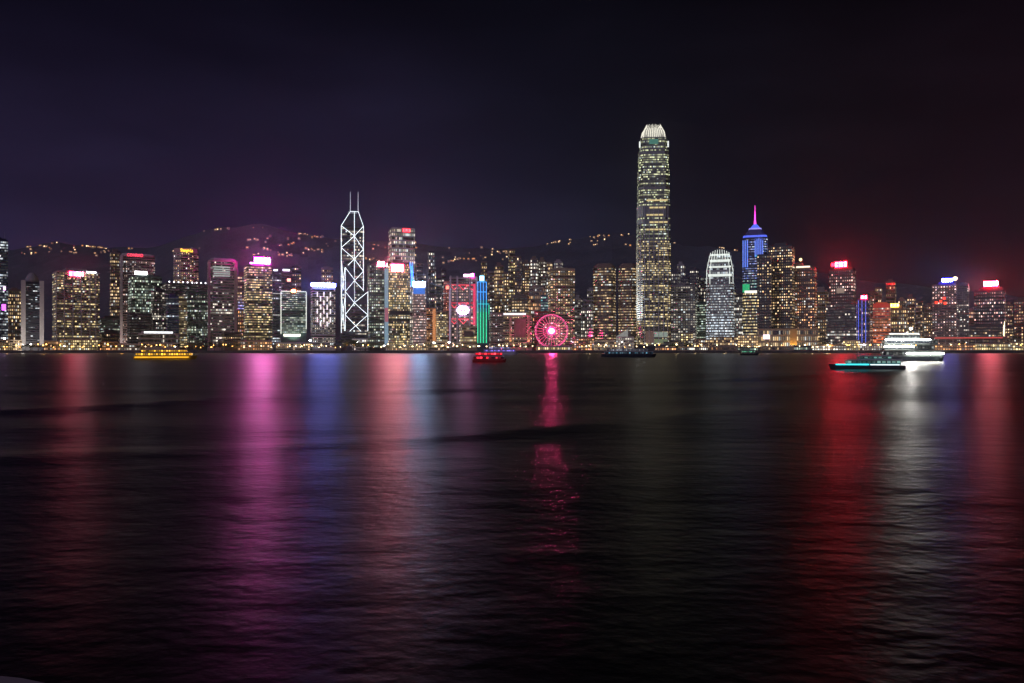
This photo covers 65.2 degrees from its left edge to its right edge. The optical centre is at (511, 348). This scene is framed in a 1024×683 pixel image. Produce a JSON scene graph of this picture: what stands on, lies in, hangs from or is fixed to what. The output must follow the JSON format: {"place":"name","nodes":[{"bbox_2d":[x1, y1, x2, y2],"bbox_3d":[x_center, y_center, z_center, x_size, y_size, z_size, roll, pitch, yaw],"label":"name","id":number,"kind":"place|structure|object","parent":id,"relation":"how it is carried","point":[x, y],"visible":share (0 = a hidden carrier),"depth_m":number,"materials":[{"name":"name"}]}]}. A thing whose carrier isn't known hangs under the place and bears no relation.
{"place":"outdoors","nodes":[
{"label":"outdoors","id":0,"kind":"place"},
{"bbox_2d":[0,237,7,339],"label":"office tower","id":1,"kind":"structure","parent":0,"point":[3,288],"depth_m":1490.07,"materials":[{"name":"grey glass"}]},
{"bbox_2d":[8,287,20,339],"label":"apartment block","id":2,"kind":"structure","parent":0,"point":[14,313],"depth_m":1621.87,"materials":[{"name":"black"}]},
{"bbox_2d":[0,676,42,682],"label":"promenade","id":3,"kind":"structure","parent":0,"point":[4,679],"depth_m":4.03,"materials":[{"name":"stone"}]},
{"bbox_2d":[21,273,43,350],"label":"office tower","id":4,"kind":"structure","parent":0,"point":[32,309],"depth_m":1472.15,"materials":[{"name":"grey glass"}]},
{"bbox_2d":[52,267,99,350],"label":"office tower","id":5,"kind":"structure","parent":0,"point":[75,303],"depth_m":1476.32,"materials":[{"name":"brown glass"}]},
{"bbox_2d":[100,329,118,343],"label":"block","id":6,"kind":"structure","parent":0,"point":[107,335],"depth_m":1502.81,"materials":[{"name":"black"}]},
{"bbox_2d":[100,316,119,343],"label":"office tower","id":7,"kind":"structure","parent":0,"point":[110,322],"depth_m":1643.22,"materials":[{"name":"grey glass"}]},
{"bbox_2d":[120,253,154,343],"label":"hotel tower","id":8,"kind":"structure","parent":0,"point":[131,264],"depth_m":1633.10,"materials":[{"name":"black"}]},
{"bbox_2d":[127,313,151,343],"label":"office tower","id":9,"kind":"structure","parent":0,"point":[137,323],"depth_m":1480.95,"materials":[{"name":"black glass"}]},
{"bbox_2d":[128,271,161,312],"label":"office tower","id":10,"kind":"structure","parent":0,"point":[142,285],"depth_m":1560.22,"materials":[{"name":"grey glass"}]},
{"bbox_2d":[138,331,179,350],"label":"exhibition hall","id":11,"kind":"structure","parent":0,"point":[164,339],"depth_m":1431.35,"materials":[{"name":"black"}]},
{"bbox_2d":[151,288,166,330],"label":"office tower","id":12,"kind":"structure","parent":0,"point":[158,304],"depth_m":1500.92,"materials":[{"name":"black glass"}]},
{"bbox_2d":[166,294,178,332],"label":"office tower","id":13,"kind":"structure","parent":0,"point":[172,312],"depth_m":1491.47,"materials":[{"name":"grey glass"}]},
{"bbox_2d":[178,295,186,348],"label":"office tower","id":14,"kind":"structure","parent":0,"point":[183,318],"depth_m":1511.00,"materials":[{"name":"brown glass"}]},
{"bbox_2d":[162,281,207,295],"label":"office tower","id":15,"kind":"structure","parent":0,"point":[178,288],"depth_m":1590.69,"materials":[{"name":"black glass"}]},
{"bbox_2d":[173,248,198,283],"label":"hotel tower","id":16,"kind":"structure","parent":0,"point":[185,265],"depth_m":1661.81,"materials":[{"name":"black"}]},
{"bbox_2d":[186,290,207,350],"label":"office tower","id":17,"kind":"structure","parent":0,"point":[197,317],"depth_m":1531.27,"materials":[{"name":"grey glass"}]},
{"bbox_2d":[207,258,236,350],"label":"office tower","id":18,"kind":"structure","parent":0,"point":[222,295],"depth_m":1500.70,"materials":[{"name":"grey glass"}]},
{"bbox_2d":[222,332,240,350],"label":"block","id":19,"kind":"structure","parent":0,"point":[233,338],"depth_m":1440.84,"materials":[{"name":"black"}]},
{"bbox_2d":[237,309,243,340],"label":"block","id":20,"kind":"structure","parent":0,"point":[240,320],"depth_m":1701.44,"materials":[{"name":"black"}]},
{"bbox_2d":[244,257,271,340],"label":"office tower","id":21,"kind":"structure","parent":0,"point":[257,299],"depth_m":1501.85,"materials":[{"name":"brown glass"}]},
{"bbox_2d":[272,293,279,350],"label":"office tower","id":22,"kind":"structure","parent":0,"point":[275,318],"depth_m":1500.35,"materials":[{"name":"grey glass"}]},
{"bbox_2d":[272,268,280,292],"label":"office tower","id":23,"kind":"structure","parent":0,"point":[276,280],"depth_m":1761.12,"materials":[{"name":"purple glass"}]},
{"bbox_2d":[280,289,306,342],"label":"office tower","id":24,"kind":"structure","parent":0,"point":[293,315],"depth_m":1471.02,"materials":[{"name":"grey glass"}]},
{"bbox_2d":[311,283,335,350],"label":"office tower","id":25,"kind":"structure","parent":0,"point":[323,316],"depth_m":1470.37,"materials":[{"name":"black"}]},
{"bbox_2d":[341,195,367,350],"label":"office tower","id":26,"kind":"structure","parent":0,"point":[354,310],"depth_m":1497.23,"materials":[{"name":"black glass"}]},
{"bbox_2d":[367,262,385,350],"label":"office tower","id":27,"kind":"structure","parent":0,"point":[376,299],"depth_m":1580.49,"materials":[{"name":"grey glass"}]},
{"bbox_2d":[385,260,413,344],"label":"office tower","id":28,"kind":"structure","parent":0,"point":[397,301],"depth_m":1499.67,"materials":[{"name":"beige glass"}]},
{"bbox_2d":[389,227,414,344],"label":"office tower","id":29,"kind":"structure","parent":0,"point":[401,243],"depth_m":1643.10,"materials":[{"name":"black"}]},
{"bbox_2d":[426,308,435,340],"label":"office block","id":30,"kind":"structure","parent":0,"point":[430,324],"depth_m":1480.04,"materials":[{"name":"brown glass"}]},
{"bbox_2d":[424,341,446,350],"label":"waterfront building","id":31,"kind":"structure","parent":0,"point":[438,344],"depth_m":1409.90,"materials":[{"name":"beige"}]},
{"bbox_2d":[436,311,447,346],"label":"office block","id":32,"kind":"structure","parent":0,"point":[441,326],"depth_m":1470.27,"materials":[{"name":"beige glass"}]},
{"bbox_2d":[443,281,448,349],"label":"office tower","id":33,"kind":"structure","parent":0,"point":[446,296],"depth_m":1620.02,"materials":[{"name":"grey glass"}]},
{"bbox_2d":[449,274,477,350],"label":"bank tower","id":34,"kind":"structure","parent":0,"point":[462,301],"depth_m":1498.94,"materials":[{"name":"black"}]},
{"bbox_2d":[460,326,476,350],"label":"office block","id":35,"kind":"structure","parent":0,"point":[468,336],"depth_m":1440.35,"materials":[{"name":"beige glass"}]},
{"bbox_2d":[489,313,503,346],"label":"office block","id":36,"kind":"structure","parent":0,"point":[495,329],"depth_m":1479.50,"materials":[{"name":"black"}]},
{"bbox_2d":[0,353,1023,682],"bbox_3d":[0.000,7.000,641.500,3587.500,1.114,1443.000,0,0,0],"label":"water","id":37,"kind":"structure","parent":0,"point":[464,517],"depth_m":33.07,"materials":[{"name":"black liquid"}]},
{"bbox_2d":[133,347,197,359],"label":"ferry","id":38,"kind":"object","parent":37,"relation":"on","point":[143,356],"visible":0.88,"depth_m":544.21,"materials":[{"name":"yellow metal"}]},
{"bbox_2d":[473,352,505,362],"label":"tour boat","id":39,"kind":"object","parent":37,"relation":"on","point":[483,357],"visible":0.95,"depth_m":415.09,"materials":[{"name":"red metal"}]},
{"bbox_2d":[483,347,517,354],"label":"harbour cruiser","id":40,"kind":"object","parent":37,"relation":"on","point":[501,349],"visible":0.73,"depth_m":1000.81,"materials":[{"name":"purple metal"}]},
{"bbox_2d":[0,351,1023,352],"bbox_3d":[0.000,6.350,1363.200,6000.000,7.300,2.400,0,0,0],"label":"sea wall","id":41,"kind":"structure","parent":37,"relation":"in","point":[482,351],"depth_m":1362.00,"materials":[{"name":"concrete"}]},
{"bbox_2d":[601,347,655,356],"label":"ferry","id":42,"kind":"object","parent":37,"relation":"on","point":[623,352],"visible":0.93,"depth_m":683.68,"materials":[{"name":"black metal"}]},
{"bbox_2d":[828,354,905,369],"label":"tour boat","id":43,"kind":"object","parent":37,"relation":"on","point":[873,362],"visible":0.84,"depth_m":273.48,"materials":[{"name":"teal metal"}]},
{"bbox_2d":[880,328,943,360],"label":"ferry","id":44,"kind":"object","parent":37,"relation":"on","point":[905,341],"visible":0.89,"depth_m":449.23,"materials":[{"name":"white paint"}]},
{"bbox_2d":[0,0,1023,296],"label":"sky","id":45,"kind":"structure","parent":0,"point":[883,138],"materials":[{"name":"black"}]},
{"bbox_2d":[8,224,1023,349],"bbox_3d":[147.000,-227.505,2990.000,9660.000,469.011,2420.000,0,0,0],"label":"hill","id":46,"kind":"structure","parent":0,"point":[583,257],"depth_m":2720.38,"materials":[{"name":"black plant"}]},
{"bbox_2d":[110,249,120,317],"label":"apartment tower","id":47,"kind":"structure","parent":46,"relation":"on","point":[115,254],"depth_m":1961.82,"materials":[{"name":"black"}]},
{"bbox_2d":[237,272,243,308],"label":"apartment tower","id":48,"kind":"structure","parent":46,"relation":"on","point":[240,290],"depth_m":1840.29,"materials":[{"name":"black"}]},
{"bbox_2d":[291,264,300,290],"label":"apartment tower","id":49,"kind":"structure","parent":46,"relation":"on","point":[296,275],"depth_m":1950.68,"materials":[{"name":"grey concrete"}]},
{"bbox_2d":[321,266,332,287],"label":"apartment tower","id":50,"kind":"structure","parent":46,"relation":"on","point":[326,274],"depth_m":1901.16,"materials":[{"name":"black"}]},
{"bbox_2d":[428,251,434,307],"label":"apartment tower","id":51,"kind":"structure","parent":46,"relation":"on","point":[431,278],"depth_m":1914.79,"materials":[{"name":"grey concrete"}]},
{"bbox_2d":[436,278,441,310],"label":"apartment tower","id":52,"kind":"structure","parent":46,"relation":"on","point":[438,295],"depth_m":1933.21,"materials":[{"name":"grey glass"}]},
{"bbox_2d":[494,262,503,312],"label":"apartment tower","id":53,"kind":"structure","parent":46,"relation":"on","point":[499,286],"depth_m":2047.71,"materials":[{"name":"black"}]},
{"bbox_2d":[504,272,508,312],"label":"apartment tower","id":54,"kind":"structure","parent":46,"relation":"on","point":[506,290],"depth_m":1886.58,"materials":[{"name":"black"}]},
{"bbox_2d":[508,249,514,312],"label":"apartment tower","id":55,"kind":"structure","parent":46,"relation":"on","point":[511,270],"depth_m":1883.26,"materials":[{"name":"black"}]},
{"bbox_2d":[515,256,521,294],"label":"apartment tower","id":56,"kind":"structure","parent":46,"relation":"on","point":[518,273],"depth_m":1864.16,"materials":[{"name":"black"}]},
{"bbox_2d":[522,260,529,295],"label":"apartment tower","id":57,"kind":"structure","parent":46,"relation":"on","point":[526,275],"depth_m":1939.23,"materials":[{"name":"black"}]},
{"bbox_2d":[530,256,537,286],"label":"apartment tower","id":58,"kind":"structure","parent":46,"relation":"on","point":[534,270],"depth_m":1870.42,"materials":[{"name":"black"}]},
{"bbox_2d":[538,257,545,286],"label":"apartment tower","id":59,"kind":"structure","parent":46,"relation":"on","point":[542,271],"depth_m":1905.55,"materials":[{"name":"black"}]},
{"bbox_2d":[699,276,705,301],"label":"apartment tower","id":60,"kind":"structure","parent":46,"relation":"on","point":[702,288],"depth_m":1941.02,"materials":[{"name":"black glass"}]},
{"bbox_2d":[907,294,914,334],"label":"apartment tower","id":61,"kind":"structure","parent":46,"relation":"on","point":[911,309],"depth_m":1866.85,"materials":[{"name":"black"}]},
{"bbox_2d":[916,301,922,338],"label":"apartment tower","id":62,"kind":"structure","parent":46,"relation":"on","point":[919,315],"depth_m":1918.01,"materials":[{"name":"black"}]},
{"bbox_2d":[924,303,931,339],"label":"apartment tower","id":63,"kind":"structure","parent":46,"relation":"on","point":[927,320],"depth_m":1918.96,"materials":[{"name":"black"}]},
{"bbox_2d":[1014,298,1023,341],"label":"apartment tower","id":64,"kind":"structure","parent":46,"relation":"on","point":[1019,320],"depth_m":1952.94,"materials":[{"name":"black"}]},
{"bbox_2d":[503,313,531,350],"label":"civic hall","id":65,"kind":"structure","parent":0,"point":[517,330],"depth_m":1439.48,"materials":[{"name":"black"}]},
{"bbox_2d":[512,294,528,314],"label":"office block","id":66,"kind":"structure","parent":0,"point":[520,303],"depth_m":1700.56,"materials":[{"name":"black"}]},
{"bbox_2d":[529,285,546,320],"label":"office block","id":67,"kind":"structure","parent":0,"point":[536,292],"depth_m":1741.20,"materials":[{"name":"black"}]},
{"bbox_2d":[548,267,574,345],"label":"office tower","id":68,"kind":"structure","parent":0,"point":[561,292],"depth_m":1520.15,"materials":[{"name":"black"}]},
{"bbox_2d":[575,295,581,337],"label":"office block","id":69,"kind":"structure","parent":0,"point":[578,303],"depth_m":1639.89,"materials":[{"name":"grey glass"}]},
{"bbox_2d":[581,307,592,337],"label":"office block","id":70,"kind":"structure","parent":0,"point":[586,322],"depth_m":1600.13,"materials":[{"name":"black"}]},
{"bbox_2d":[593,263,615,340],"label":"office tower","id":71,"kind":"structure","parent":0,"point":[604,301],"depth_m":1581.51,"materials":[{"name":"brown glass"}]},
{"bbox_2d":[618,263,636,348],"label":"office tower","id":72,"kind":"structure","parent":0,"point":[627,296],"depth_m":1580.73,"materials":[{"name":"brown glass"}]},
{"bbox_2d":[337,350,930,350],"bbox_3d":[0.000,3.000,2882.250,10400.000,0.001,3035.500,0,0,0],"label":"ground","id":73,"kind":"structure","parent":0,"point":[654,350],"depth_m":1600.56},
{"bbox_2d":[0,340,21,350],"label":"waterfront building","id":74,"kind":"structure","parent":73,"relation":"on","point":[11,343],"depth_m":1424.58,"materials":[{"name":"beige"}]},
{"bbox_2d":[59,339,97,350],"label":"waterfront building","id":75,"kind":"structure","parent":73,"relation":"on","point":[79,344],"depth_m":1420.88,"materials":[{"name":"beige"}]},
{"bbox_2d":[238,341,271,350],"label":"waterfront building","id":76,"kind":"structure","parent":73,"relation":"on","point":[256,346],"depth_m":1410.45,"materials":[{"name":"black"}]},
{"bbox_2d":[281,269,291,290],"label":"office tower","id":77,"kind":"structure","parent":73,"relation":"on","point":[286,279],"depth_m":1790.84,"materials":[{"name":"grey glass"}]},
{"bbox_2d":[276,343,311,350],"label":"waterfront building","id":78,"kind":"structure","parent":73,"relation":"on","point":[294,347],"depth_m":1400.23,"materials":[{"name":"black"}]},
{"bbox_2d":[386,345,423,350],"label":"waterfront building","id":79,"kind":"structure","parent":73,"relation":"on","point":[415,347],"depth_m":1400.61,"materials":[{"name":"black"}]},
{"bbox_2d":[412,282,425,344],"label":"office tower","id":80,"kind":"structure","parent":73,"relation":"on","point":[419,313],"depth_m":1509.83,"materials":[{"name":"grey glass"}]},
{"bbox_2d":[477,276,488,350],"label":"office tower","id":81,"kind":"structure","parent":73,"relation":"on","point":[482,324],"depth_m":1499.25,"materials":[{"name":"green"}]},
{"bbox_2d":[534,311,548,350],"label":"office block","id":82,"kind":"structure","parent":73,"relation":"on","point":[538,315],"depth_m":1490.22,"materials":[{"name":"pink"}]},
{"bbox_2d":[535,314,567,350],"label":"ferris wheel","id":83,"kind":"object","parent":73,"relation":"on","point":[551,330],"visible":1,"depth_m":1391.33,"materials":[{"name":"pink metal"}]},
{"bbox_2d":[572,338,593,350],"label":"waterfront building","id":84,"kind":"structure","parent":73,"relation":"on","point":[582,344],"depth_m":1419.95,"materials":[{"name":"black"}]},
{"bbox_2d":[594,341,615,350],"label":"waterfront building","id":85,"kind":"structure","parent":73,"relation":"on","point":[608,345],"depth_m":1410.26,"materials":[{"name":"black"}]},
{"bbox_2d":[616,329,633,348],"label":"waterfront building","id":86,"kind":"structure","parent":73,"relation":"on","point":[625,339],"depth_m":1404.93,"materials":[{"name":"black"}]},
{"bbox_2d":[757,254,771,328],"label":"apartment tower","id":87,"kind":"structure","parent":73,"relation":"on","point":[764,291],"depth_m":1470.46,"materials":[{"name":"black"}]},
{"bbox_2d":[757,328,818,350],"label":"market hall","id":88,"kind":"structure","parent":73,"relation":"on","point":[792,337],"depth_m":1430.01,"materials":[{"name":"beige"}]},
{"bbox_2d":[812,345,845,350],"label":"ferry pier","id":89,"kind":"structure","parent":73,"relation":"on","point":[829,348],"depth_m":1375.37,"materials":[{"name":"beige"}]},
{"bbox_2d":[857,295,870,342],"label":"office tower","id":90,"kind":"structure","parent":73,"relation":"on","point":[863,319],"depth_m":1480.80,"materials":[{"name":"blue"}]},
{"bbox_2d":[873,302,890,342],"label":"office block","id":91,"kind":"structure","parent":73,"relation":"on","point":[881,320],"depth_m":1491.99,"materials":[{"name":"red glass"}]},
{"bbox_2d":[886,279,895,308],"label":"apartment tower","id":92,"kind":"structure","parent":73,"relation":"on","point":[890,291],"depth_m":1796.95,"materials":[{"name":"black"}]},
{"bbox_2d":[932,344,975,350],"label":"ferry pier","id":93,"kind":"structure","parent":73,"relation":"on","point":[954,347],"depth_m":1385.42,"materials":[{"name":"black"}]},
{"bbox_2d":[969,325,1002,343],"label":"office block","id":94,"kind":"structure","parent":73,"relation":"on","point":[985,330],"depth_m":1463.12,"materials":[{"name":"grey glass"}]},
{"bbox_2d":[975,343,1010,350],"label":"ferry pier","id":95,"kind":"structure","parent":73,"relation":"on","point":[1000,347],"depth_m":1385.22,"materials":[{"name":"beige"}]},
{"bbox_2d":[1006,302,1012,341],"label":"apartment tower","id":96,"kind":"structure","parent":73,"relation":"on","point":[1009,317],"depth_m":1829.14,"materials":[{"name":"black"}]},
{"bbox_2d":[636,124,670,344],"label":"skyscraper","id":97,"kind":"structure","parent":0,"point":[653,285],"depth_m":1401.10,"materials":[{"name":"silver metal"}]},
{"bbox_2d":[671,283,696,346],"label":"office block","id":98,"kind":"structure","parent":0,"point":[683,307],"depth_m":1561.79,"materials":[{"name":"black"}]},
{"bbox_2d":[697,301,705,338],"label":"office block","id":99,"kind":"structure","parent":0,"point":[701,319],"depth_m":1640.51,"materials":[{"name":"grey glass"}]},
{"bbox_2d":[706,249,733,338],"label":"office tower","id":100,"kind":"structure","parent":0,"point":[720,296],"depth_m":1441.06,"materials":[{"name":"silver metal"}]},
{"bbox_2d":[710,337,737,345],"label":"waterfront building","id":101,"kind":"structure","parent":0,"point":[724,341],"depth_m":1399.77,"materials":[{"name":"beige"}]},
{"bbox_2d":[734,293,742,336],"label":"office tower","id":102,"kind":"structure","parent":0,"point":[738,313],"depth_m":1660.61,"materials":[{"name":"grey glass"}]},
{"bbox_2d":[738,335,757,346],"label":"waterfront building","id":103,"kind":"structure","parent":0,"point":[747,340],"depth_m":1410.19,"materials":[{"name":"beige"}]},
{"bbox_2d":[743,214,767,334],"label":"office tower","id":104,"kind":"structure","parent":0,"point":[755,240],"depth_m":1543.75,"materials":[{"name":"blue glass"}]},
{"bbox_2d":[768,242,794,328],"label":"apartment tower","id":105,"kind":"structure","parent":0,"point":[783,285],"depth_m":1510.89,"materials":[{"name":"black"}]},
{"bbox_2d":[795,258,816,327],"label":"office tower","id":106,"kind":"structure","parent":0,"point":[805,296],"depth_m":1531.81,"materials":[{"name":"black"}]},
{"bbox_2d":[817,284,828,344],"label":"office tower","id":107,"kind":"structure","parent":0,"point":[822,296],"depth_m":1640.70,"materials":[{"name":"black"}]},
{"bbox_2d":[826,303,857,344],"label":"office block","id":108,"kind":"structure","parent":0,"point":[841,322],"depth_m":1472.65,"materials":[{"name":"grey glass"}]},
{"bbox_2d":[829,261,855,302],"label":"office tower","id":109,"kind":"structure","parent":0,"point":[842,282],"depth_m":1582.79,"materials":[{"name":"black"}]},
{"bbox_2d":[890,303,907,350],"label":"office block","id":110,"kind":"structure","parent":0,"point":[899,318],"depth_m":1562.26,"materials":[{"name":"black"}]},
{"bbox_2d":[932,277,957,343],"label":"office tower","id":111,"kind":"structure","parent":0,"point":[944,307],"depth_m":1522.12,"materials":[{"name":"black"}]},
{"bbox_2d":[957,282,968,343],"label":"office tower","id":112,"kind":"structure","parent":0,"point":[962,309],"depth_m":1501.14,"materials":[{"name":"grey glass"}]},
{"bbox_2d":[974,281,1005,333],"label":"office tower","id":113,"kind":"structure","parent":0,"point":[990,304],"depth_m":1543.30,"materials":[{"name":"black"}]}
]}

